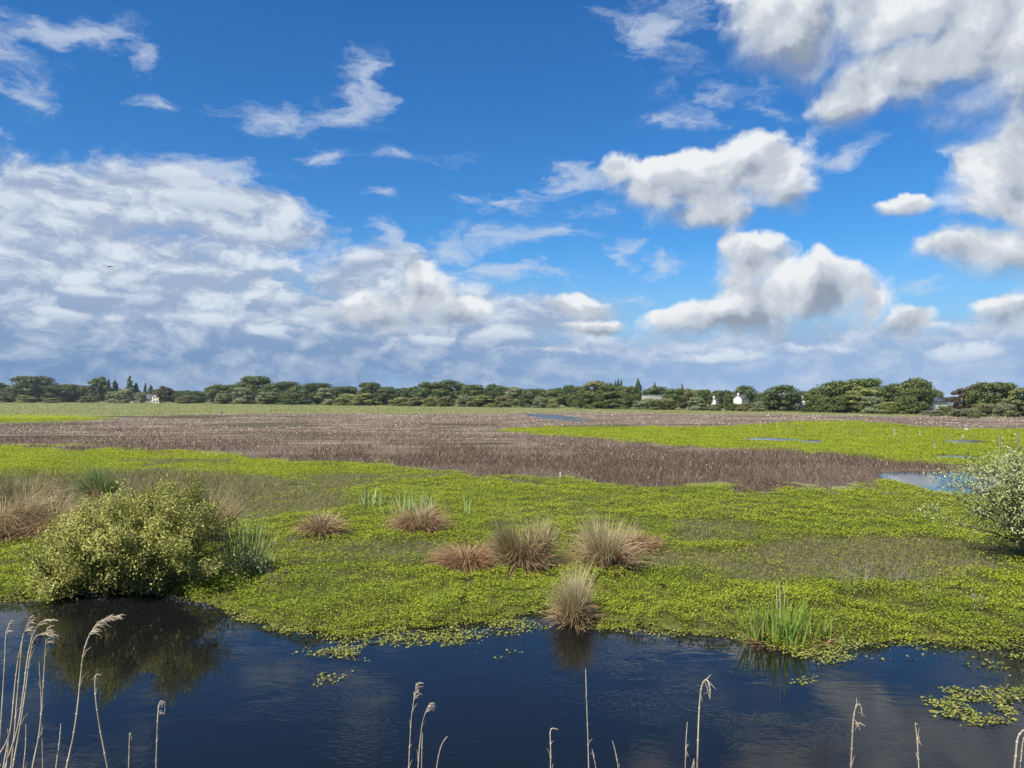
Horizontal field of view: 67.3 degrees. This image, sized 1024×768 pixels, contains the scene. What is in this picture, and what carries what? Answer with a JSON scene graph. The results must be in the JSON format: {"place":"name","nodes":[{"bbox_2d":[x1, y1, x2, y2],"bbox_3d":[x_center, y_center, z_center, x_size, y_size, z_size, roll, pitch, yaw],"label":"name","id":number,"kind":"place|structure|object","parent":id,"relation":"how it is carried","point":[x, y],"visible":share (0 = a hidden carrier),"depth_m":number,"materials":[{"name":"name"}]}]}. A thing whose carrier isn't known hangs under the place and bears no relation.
{"place":"outdoors","nodes":[
{"label":"outdoors","id":0,"kind":"place"},
{"bbox_2d":[0,414,1023,767],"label":"water","id":1,"kind":"structure","parent":0,"point":[228,690],"depth_m":10.78,"materials":[{"name":"blue liquid"}]},
{"bbox_2d":[0,418,1023,650],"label":"creeping plants","id":2,"kind":"object","parent":1,"relation":"on","point":[796,591],"visible":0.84,"depth_m":22.42,"materials":[{"name":"green plant"}]},
{"bbox_2d":[0,586,1023,725],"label":"floating leaves","id":3,"kind":"object","parent":1,"relation":"on","point":[815,649],"visible":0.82,"depth_m":12.99,"materials":[{"name":"green plant"}]},
{"bbox_2d":[0,397,1023,643],"bbox_3d":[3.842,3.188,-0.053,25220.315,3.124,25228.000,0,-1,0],"label":"ground","id":4,"kind":"structure","parent":0,"point":[666,617],"depth_m":29.13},
{"bbox_2d":[0,619,12,765],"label":"reed stem","id":5,"kind":"object","parent":4,"relation":"on","point":[4,669],"visible":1,"depth_m":3.24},
{"bbox_2d":[3,616,35,767],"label":"reed stem","id":6,"kind":"object","parent":4,"relation":"on","point":[13,703],"visible":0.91,"depth_m":3.09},
{"bbox_2d":[10,626,34,767],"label":"reed stem","id":7,"kind":"object","parent":4,"relation":"on","point":[21,646],"visible":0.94,"depth_m":2.93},
{"bbox_2d":[15,395,38,402],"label":"willow tree","id":8,"kind":"object","parent":4,"relation":"on","point":[27,399],"visible":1,"depth_m":535.49,"materials":[{"name":"green plant"}]},
{"bbox_2d":[0,375,58,401],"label":"broadleaf tree","id":9,"kind":"object","parent":4,"relation":"on","point":[27,385],"visible":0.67,"depth_m":543.73,"materials":[{"name":"green plant"}]},
{"bbox_2d":[4,619,56,767],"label":"reed stem","id":10,"kind":"object","parent":4,"relation":"on","point":[45,621],"visible":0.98,"depth_m":2.86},
{"bbox_2d":[12,631,60,767],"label":"reed stem","id":11,"kind":"object","parent":4,"relation":"on","point":[30,656],"visible":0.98,"depth_m":3.03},
{"bbox_2d":[0,480,75,540],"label":"sedge tussock","id":12,"kind":"object","parent":4,"relation":"on","point":[21,503],"visible":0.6,"depth_m":22.43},
{"bbox_2d":[0,469,80,508],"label":"sedge tussock","id":13,"kind":"object","parent":4,"relation":"on","point":[10,489],"visible":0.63,"depth_m":28.29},
{"bbox_2d":[32,625,55,767],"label":"reed stem","id":14,"kind":"object","parent":4,"relation":"on","point":[43,682],"visible":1,"depth_m":3.06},
{"bbox_2d":[33,385,73,402],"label":"broadleaf tree","id":15,"kind":"object","parent":4,"relation":"on","point":[62,394],"visible":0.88,"depth_m":545.27,"materials":[{"name":"green plant"}]},
{"bbox_2d":[0,489,107,546],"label":"sedge tussock","id":16,"kind":"object","parent":4,"relation":"on","point":[34,524],"visible":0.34,"depth_m":21.93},
{"bbox_2d":[53,384,80,402],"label":"broadleaf tree","id":17,"kind":"object","parent":4,"relation":"on","point":[71,387],"visible":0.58,"depth_m":556.97,"materials":[{"name":"green plant"}]},
{"bbox_2d":[15,550,125,602],"bbox_3d":[-9.285,3.995,16.249,2.046,1.170,1.829,-1,-1,39],"label":"willow bush","id":18,"kind":"object","parent":4,"relation":"on","point":[68,589],"visible":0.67,"depth_m":15.91,"materials":[{"name":"green plant"}]},
{"bbox_2d":[66,614,122,767],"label":"reed stem","id":19,"kind":"object","parent":4,"relation":"on","point":[97,625],"visible":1,"depth_m":2.95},
{"bbox_2d":[85,376,109,402],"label":"open crowned tree","id":20,"kind":"object","parent":4,"relation":"on","point":[100,383],"visible":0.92,"depth_m":533.71,"materials":[{"name":"green plant"}]},
{"bbox_2d":[91,673,107,767],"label":"reed stem","id":21,"kind":"object","parent":4,"relation":"on","point":[95,694],"visible":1,"depth_m":3.06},
{"bbox_2d":[69,464,134,498],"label":"rush clump","id":22,"kind":"object","parent":4,"relation":"on","point":[98,484],"visible":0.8,"depth_m":30.86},
{"bbox_2d":[113,388,136,402],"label":"willow tree","id":23,"kind":"object","parent":4,"relation":"on","point":[124,393],"visible":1,"depth_m":511.37,"materials":[{"name":"green plant"}]},
{"bbox_2d":[12,467,256,596],"bbox_3d":[-8.097,3.281,16.711,4.673,2.875,4.006,0,-1,-24],"label":"willow bush","id":24,"kind":"object","parent":4,"relation":"on","point":[141,552],"visible":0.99,"depth_m":16.10,"materials":[{"name":"green plant"}]},
{"bbox_2d":[154,386,172,402],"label":"open crowned tree","id":25,"kind":"object","parent":4,"relation":"on","point":[161,393],"visible":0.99,"depth_m":501.10,"materials":[{"name":"green plant"}]},
{"bbox_2d":[185,390,209,402],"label":"broadleaf tree","id":26,"kind":"object","parent":4,"relation":"on","point":[201,397],"visible":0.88,"depth_m":486.97,"materials":[{"name":"green plant"}]},
{"bbox_2d":[204,384,233,402],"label":"broadleaf tree","id":27,"kind":"object","parent":4,"relation":"on","point":[214,390],"visible":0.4,"depth_m":459.24,"materials":[{"name":"green plant"}]},
{"bbox_2d":[213,393,233,403],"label":"willow tree","id":28,"kind":"object","parent":4,"relation":"on","point":[221,398],"visible":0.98,"depth_m":446.40,"materials":[{"name":"green plant"}]},
{"bbox_2d":[195,480,253,543],"bbox_3d":[-8.661,3.661,21.636,3.223,2.123,2.959,0,-1,0],"label":"sedge tussock","id":29,"kind":"object","parent":4,"relation":"on","point":[229,511],"visible":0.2,"depth_m":21.49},
{"bbox_2d":[231,387,256,403],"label":"willow tree","id":30,"kind":"object","parent":4,"relation":"on","point":[247,397],"visible":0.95,"depth_m":433.88,"materials":[{"name":"green plant"}]},
{"bbox_2d":[209,512,280,572],"bbox_3d":[-6.286,3.715,18.180,1.685,1.446,1.324,0,-1,-16],"label":"yellow flag iris","id":31,"kind":"object","parent":4,"relation":"on","point":[245,543],"visible":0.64,"depth_m":18.08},
{"bbox_2d":[223,543,275,578],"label":"pale leafed shrub","id":32,"kind":"object","parent":4,"relation":"on","point":[257,564],"visible":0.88,"depth_m":17.68,"materials":[{"name":"green plant"}]},
{"bbox_2d":[234,375,273,402],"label":"broadleaf tree","id":33,"kind":"object","parent":4,"relation":"on","point":[258,380],"visible":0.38,"depth_m":459.01,"materials":[{"name":"green plant"}]},
{"bbox_2d":[254,391,281,403],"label":"willow tree","id":34,"kind":"object","parent":4,"relation":"on","point":[269,397],"visible":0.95,"depth_m":420.88,"materials":[{"name":"green plant"}]},
{"bbox_2d":[255,383,283,403],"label":"broadleaf tree","id":35,"kind":"object","parent":4,"relation":"on","point":[267,388],"visible":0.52,"depth_m":433.71,"materials":[{"name":"green plant"}]},
{"bbox_2d":[271,381,298,401],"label":"broadleaf tree","id":36,"kind":"object","parent":4,"relation":"on","point":[285,385],"visible":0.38,"depth_m":432.30,"materials":[{"name":"green plant"}]},
{"bbox_2d":[275,392,304,404],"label":"willow tree","id":37,"kind":"object","parent":4,"relation":"on","point":[289,398],"visible":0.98,"depth_m":404.00,"materials":[{"name":"green plant"}]},
{"bbox_2d":[297,382,332,403],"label":"broadleaf tree","id":38,"kind":"object","parent":4,"relation":"on","point":[309,394],"visible":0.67,"depth_m":405.72,"materials":[{"name":"green plant"}]},
{"bbox_2d":[290,504,353,540],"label":"sedge tussock","id":39,"kind":"object","parent":4,"relation":"on","point":[323,525],"visible":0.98,"depth_m":22.50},
{"bbox_2d":[313,387,337,404],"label":"willow tree","id":40,"kind":"object","parent":4,"relation":"on","point":[327,396],"visible":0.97,"depth_m":388.73,"materials":[{"name":"green plant"}]},
{"bbox_2d":[333,393,355,404],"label":"willow tree","id":41,"kind":"object","parent":4,"relation":"on","point":[345,398],"visible":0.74,"depth_m":373.84,"materials":[{"name":"green plant"}]},
{"bbox_2d":[333,386,358,403],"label":"broadleaf tree","id":42,"kind":"object","parent":4,"relation":"on","point":[349,389],"visible":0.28,"depth_m":406.47,"materials":[{"name":"green plant"}]},
{"bbox_2d":[350,393,378,405],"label":"willow tree","id":43,"kind":"object","parent":4,"relation":"on","point":[364,399],"visible":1,"depth_m":365.41,"materials":[{"name":"green plant"}]},
{"bbox_2d":[355,382,381,404],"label":"broadleaf tree","id":44,"kind":"object","parent":4,"relation":"on","point":[371,387],"visible":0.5,"depth_m":384.27,"materials":[{"name":"green plant"}]},
{"bbox_2d":[355,484,386,507],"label":"yellow flag iris","id":45,"kind":"object","parent":4,"relation":"on","point":[366,501],"visible":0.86,"depth_m":28.86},
{"bbox_2d":[373,388,398,404],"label":"broadleaf tree","id":46,"kind":"object","parent":4,"relation":"on","point":[383,396],"visible":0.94,"depth_m":368.87,"materials":[{"name":"green plant"}]},
{"bbox_2d":[350,487,448,514],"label":"yellow flag iris","id":47,"kind":"object","parent":4,"relation":"on","point":[409,506],"visible":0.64,"depth_m":26.78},
{"bbox_2d":[381,496,460,537],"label":"sedge tussock","id":48,"kind":"object","parent":4,"relation":"on","point":[419,520],"visible":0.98,"depth_m":23.07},
{"bbox_2d":[412,381,448,403],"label":"broadleaf tree","id":49,"kind":"object","parent":4,"relation":"on","point":[427,388],"visible":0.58,"depth_m":345.85,"materials":[{"name":"green plant"}]},
{"bbox_2d":[434,396,454,406],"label":"willow tree","id":50,"kind":"object","parent":4,"relation":"on","point":[444,401],"visible":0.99,"depth_m":324.99,"materials":[{"name":"green plant"}]},
{"bbox_2d":[430,379,467,405],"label":"broadleaf tree","id":51,"kind":"object","parent":4,"relation":"on","point":[452,393],"visible":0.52,"depth_m":343.32,"materials":[{"name":"green plant"}]},
{"bbox_2d":[418,534,506,574],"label":"sedge tussock","id":52,"kind":"object","parent":4,"relation":"on","point":[467,559],"visible":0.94,"depth_m":18.32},
{"bbox_2d":[454,394,473,406],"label":"willow tree","id":53,"kind":"object","parent":4,"relation":"on","point":[463,400],"visible":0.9,"depth_m":319.88,"materials":[{"name":"green plant"}]},
{"bbox_2d":[459,384,487,405],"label":"broadleaf tree","id":54,"kind":"object","parent":4,"relation":"on","point":[471,390],"visible":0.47,"depth_m":328.71,"materials":[{"name":"green plant"}]},
{"bbox_2d":[469,395,494,406],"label":"willow tree","id":55,"kind":"object","parent":4,"relation":"on","point":[480,401],"visible":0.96,"depth_m":308.36,"materials":[{"name":"green plant"}]},
{"bbox_2d":[485,383,504,400],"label":"broadleaf tree","id":56,"kind":"object","parent":4,"relation":"on","point":[494,390],"visible":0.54,"depth_m":329.65,"materials":[{"name":"green plant"}]},
{"bbox_2d":[493,395,514,407],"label":"willow tree","id":57,"kind":"object","parent":4,"relation":"on","point":[503,401],"visible":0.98,"depth_m":300.58,"materials":[{"name":"green plant"}]},
{"bbox_2d":[0,401,1010,422],"bbox_3d":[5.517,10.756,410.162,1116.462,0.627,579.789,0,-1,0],"label":"pasture grass","id":58,"kind":"structure","parent":4,"relation":"on","point":[349,411],"depth_m":239.02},
{"bbox_2d":[0,411,1023,494],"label":"dead stalks","id":59,"kind":"object","parent":4,"relation":"on","point":[665,458],"visible":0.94,"depth_m":60.97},
{"bbox_2d":[0,448,1023,636],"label":"thin sedge","id":60,"kind":"object","parent":4,"relation":"on","point":[154,479],"visible":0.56,"depth_m":26.36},
{"bbox_2d":[504,387,522,406],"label":"open crowned tree","id":61,"kind":"object","parent":4,"relation":"on","point":[512,391],"visible":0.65,"depth_m":311.77,"materials":[{"name":"green plant"}]},
{"bbox_2d":[466,505,573,580],"bbox_3d":[0.261,3.686,18.343,2.776,1.976,2.795,0,-1,0],"label":"sedge tussock","id":62,"kind":"object","parent":4,"relation":"on","point":[534,551],"visible":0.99,"depth_m":18.09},
{"bbox_2d":[517,393,535,407],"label":"willow tree","id":63,"kind":"object","parent":4,"relation":"on","point":[526,400],"visible":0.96,"depth_m":298.42,"materials":[{"name":"green plant"}]},
{"bbox_2d":[517,388,551,406],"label":"broadleaf tree","id":64,"kind":"object","parent":4,"relation":"on","point":[532,392],"visible":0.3,"depth_m":310.86,"materials":[{"name":"green plant"}]},
{"bbox_2d":[530,396,548,407],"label":"willow tree","id":65,"kind":"object","parent":4,"relation":"on","point":[540,401],"visible":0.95,"depth_m":286.71,"materials":[{"name":"green plant"}]},
{"bbox_2d":[533,389,567,406],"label":"broadleaf tree","id":66,"kind":"object","parent":4,"relation":"on","point":[559,397],"visible":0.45,"depth_m":303.44,"materials":[{"name":"green plant"}]},
{"bbox_2d":[534,559,610,631],"bbox_3d":[1.169,3.998,14.309,1.530,1.482,1.683,0,-1,0],"label":"sedge tussock","id":67,"kind":"object","parent":4,"relation":"on","point":[573,608],"visible":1,"depth_m":14.11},
{"bbox_2d":[566,386,591,407],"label":"broadleaf tree","id":68,"kind":"object","parent":4,"relation":"on","point":[579,390],"visible":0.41,"depth_m":286.10,"materials":[{"name":"green plant"}]},
{"bbox_2d":[570,393,601,408],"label":"willow tree","id":69,"kind":"object","parent":4,"relation":"on","point":[586,400],"visible":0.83,"depth_m":271.51,"materials":[{"name":"green plant"}]},
{"bbox_2d":[592,382,618,407],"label":"broadleaf tree","id":70,"kind":"object","parent":4,"relation":"on","point":[610,387],"visible":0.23,"depth_m":276.94,"materials":[{"name":"green plant"}]},
{"bbox_2d":[591,391,626,408],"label":"willow tree","id":71,"kind":"object","parent":4,"relation":"on","point":[606,399],"visible":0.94,"depth_m":264.19,"materials":[{"name":"green plant"}]},
{"bbox_2d":[557,506,664,576],"bbox_3d":[2.284,3.766,18.312,2.760,1.803,2.880,0,-1,0],"label":"sedge tussock","id":72,"kind":"object","parent":4,"relation":"on","point":[602,550],"visible":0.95,"depth_m":18.01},
{"bbox_2d":[614,392,640,408],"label":"willow tree","id":73,"kind":"object","parent":4,"relation":"on","point":[628,399],"visible":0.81,"depth_m":257.84,"materials":[{"name":"green plant"}]},
{"bbox_2d":[616,386,642,403],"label":"broadleaf tree","id":74,"kind":"object","parent":4,"relation":"on","point":[630,389],"visible":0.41,"depth_m":269.27,"materials":[{"name":"green plant"}]},
{"bbox_2d":[620,523,669,555],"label":"sedge tussock","id":75,"kind":"object","parent":4,"relation":"on","point":[651,539],"visible":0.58,"depth_m":20.37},
{"bbox_2d":[641,386,667,394],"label":"broadleaf tree","id":76,"kind":"object","parent":4,"relation":"on","point":[652,390],"visible":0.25,"depth_m":312.07,"materials":[{"name":"green plant"}]},
{"bbox_2d":[652,398,677,409],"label":"willow tree","id":77,"kind":"object","parent":4,"relation":"on","point":[669,404],"visible":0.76,"depth_m":245.53,"materials":[{"name":"green plant"}]},
{"bbox_2d":[661,388,684,408],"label":"broadleaf tree","id":78,"kind":"object","parent":4,"relation":"on","point":[672,393],"visible":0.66,"depth_m":252.85,"materials":[{"name":"green plant"}]},
{"bbox_2d":[680,388,696,408],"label":"broadleaf tree","id":79,"kind":"object","parent":4,"relation":"on","point":[687,394],"visible":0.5,"depth_m":253.08,"materials":[{"name":"green plant"}]},
{"bbox_2d":[687,397,708,410],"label":"willow tree","id":80,"kind":"object","parent":4,"relation":"on","point":[700,404],"visible":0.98,"depth_m":232.84,"materials":[{"name":"green plant"}]},
{"bbox_2d":[695,389,712,406],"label":"broadleaf tree","id":81,"kind":"object","parent":4,"relation":"on","point":[706,395],"visible":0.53,"depth_m":250.80,"materials":[{"name":"green plant"}]},
{"bbox_2d":[696,676,714,767],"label":"reed stem","id":82,"kind":"object","parent":4,"relation":"on","point":[700,699],"visible":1,"depth_m":3.38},
{"bbox_2d":[711,390,732,403],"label":"broadleaf tree","id":83,"kind":"object","parent":4,"relation":"on","point":[719,394],"visible":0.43,"depth_m":284.25,"materials":[{"name":"green plant"}]},
{"bbox_2d":[731,385,757,403],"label":"broadleaf tree","id":84,"kind":"object","parent":4,"relation":"on","point":[748,391],"visible":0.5,"depth_m":276.42,"materials":[{"name":"green plant"}]},
{"bbox_2d":[712,581,840,651],"bbox_3d":[4.565,3.948,13.226,2.183,1.116,1.328,0,-1,0],"label":"yellow flag iris","id":85,"kind":"object","parent":4,"relation":"on","point":[758,630],"visible":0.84,"depth_m":13.14,"materials":[{"name":"green plant"}]},
{"bbox_2d":[760,385,803,410],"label":"broadleaf tree","id":86,"kind":"object","parent":4,"relation":"on","point":[771,400],"visible":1,"depth_m":219.06,"materials":[{"name":"green plant"}]},
{"bbox_2d":[781,608,845,646],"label":"yellow flag iris","id":87,"kind":"object","parent":4,"relation":"on","point":[821,638],"visible":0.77,"depth_m":13.12,"materials":[{"name":"green plant"}]},
{"bbox_2d":[802,387,830,411],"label":"broadleaf tree","id":88,"kind":"object","parent":4,"relation":"on","point":[813,395],"visible":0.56,"depth_m":211.14,"materials":[{"name":"green plant"}]},
{"bbox_2d":[811,396,830,412],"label":"willow tree","id":89,"kind":"object","parent":4,"relation":"on","point":[820,402],"visible":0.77,"depth_m":203.33,"materials":[{"name":"green plant"}]},
{"bbox_2d":[823,394,860,412],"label":"willow tree","id":90,"kind":"object","parent":4,"relation":"on","point":[840,403],"visible":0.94,"depth_m":197.55,"materials":[{"name":"green plant"}]},
{"bbox_2d":[816,380,868,411],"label":"broadleaf tree","id":91,"kind":"object","parent":4,"relation":"on","point":[835,388],"visible":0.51,"depth_m":207.80,"materials":[{"name":"green plant"}]},
{"bbox_2d":[850,697,864,767],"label":"reed stem","id":92,"kind":"object","parent":4,"relation":"on","point":[851,761],"visible":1,"depth_m":3.18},
{"bbox_2d":[813,554,907,592],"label":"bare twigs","id":93,"kind":"object","parent":4,"relation":"on","point":[856,570],"visible":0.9,"depth_m":16.43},
{"bbox_2d":[844,377,882,411],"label":"broadleaf tree","id":94,"kind":"object","parent":4,"relation":"on","point":[874,383],"visible":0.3,"depth_m":206.06,"materials":[{"name":"green plant"}]},
{"bbox_2d":[846,386,886,410],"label":"open crowned tree","id":95,"kind":"object","parent":4,"relation":"on","point":[857,393],"visible":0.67,"depth_m":195.25,"materials":[{"name":"green plant"}]},
{"bbox_2d":[858,396,884,413],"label":"willow tree","id":96,"kind":"object","parent":4,"relation":"on","point":[866,401],"visible":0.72,"depth_m":189.44,"materials":[{"name":"green plant"}]},
{"bbox_2d":[874,383,903,401],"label":"broadleaf tree","id":97,"kind":"object","parent":4,"relation":"on","point":[888,392],"visible":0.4,"depth_m":196.38,"materials":[{"name":"green plant"}]},
{"bbox_2d":[873,402,909,413],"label":"willow tree","id":98,"kind":"object","parent":4,"relation":"on","point":[888,407],"visible":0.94,"depth_m":183.42,"materials":[{"name":"green plant"}]},
{"bbox_2d":[894,394,923,413],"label":"willow tree","id":99,"kind":"object","parent":4,"relation":"on","point":[908,403],"visible":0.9,"depth_m":183.42,"materials":[{"name":"green plant"}]},
{"bbox_2d":[891,377,935,413],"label":"broadleaf tree","id":100,"kind":"object","parent":4,"relation":"on","point":[919,387],"visible":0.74,"depth_m":186.74,"materials":[{"name":"green plant"}]},
{"bbox_2d":[925,398,948,410],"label":"house","id":101,"kind":"structure","parent":4,"relation":"on","point":[937,402],"depth_m":191.55,"materials":[{"name":"stone"}]},
{"bbox_2d":[946,386,973,409],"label":"open crowned tree","id":102,"kind":"object","parent":4,"relation":"on","point":[961,392],"visible":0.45,"depth_m":175.81,"materials":[{"name":"brown plant"}]},
{"bbox_2d":[914,434,1023,552],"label":"silvery bush","id":103,"kind":"object","parent":4,"relation":"on","point":[1014,499],"visible":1,"depth_m":19.13,"materials":[{"name":"green plant"}]},
{"bbox_2d":[970,403,995,416],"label":"willow tree","id":104,"kind":"object","parent":4,"relation":"on","point":[985,408],"visible":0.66,"depth_m":161.25,"materials":[{"name":"green plant"}]},
{"bbox_2d":[962,381,1021,407],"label":"broadleaf tree","id":105,"kind":"object","parent":4,"relation":"on","point":[985,392],"visible":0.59,"depth_m":167.14,"materials":[{"name":"green plant"}]},
{"bbox_2d":[990,402,1019,416],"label":"willow tree","id":106,"kind":"object","parent":4,"relation":"on","point":[1006,409],"visible":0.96,"depth_m":156.47,"materials":[{"name":"green plant"}]},
{"bbox_2d":[1000,387,1023,416],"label":"open crowned tree","id":107,"kind":"object","parent":4,"relation":"on","point":[1019,404],"visible":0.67,"depth_m":160.29,"materials":[{"name":"green plant"}]},
{"bbox_2d":[0,0,1023,396],"label":"sky","id":108,"kind":"structure","parent":0,"point":[712,195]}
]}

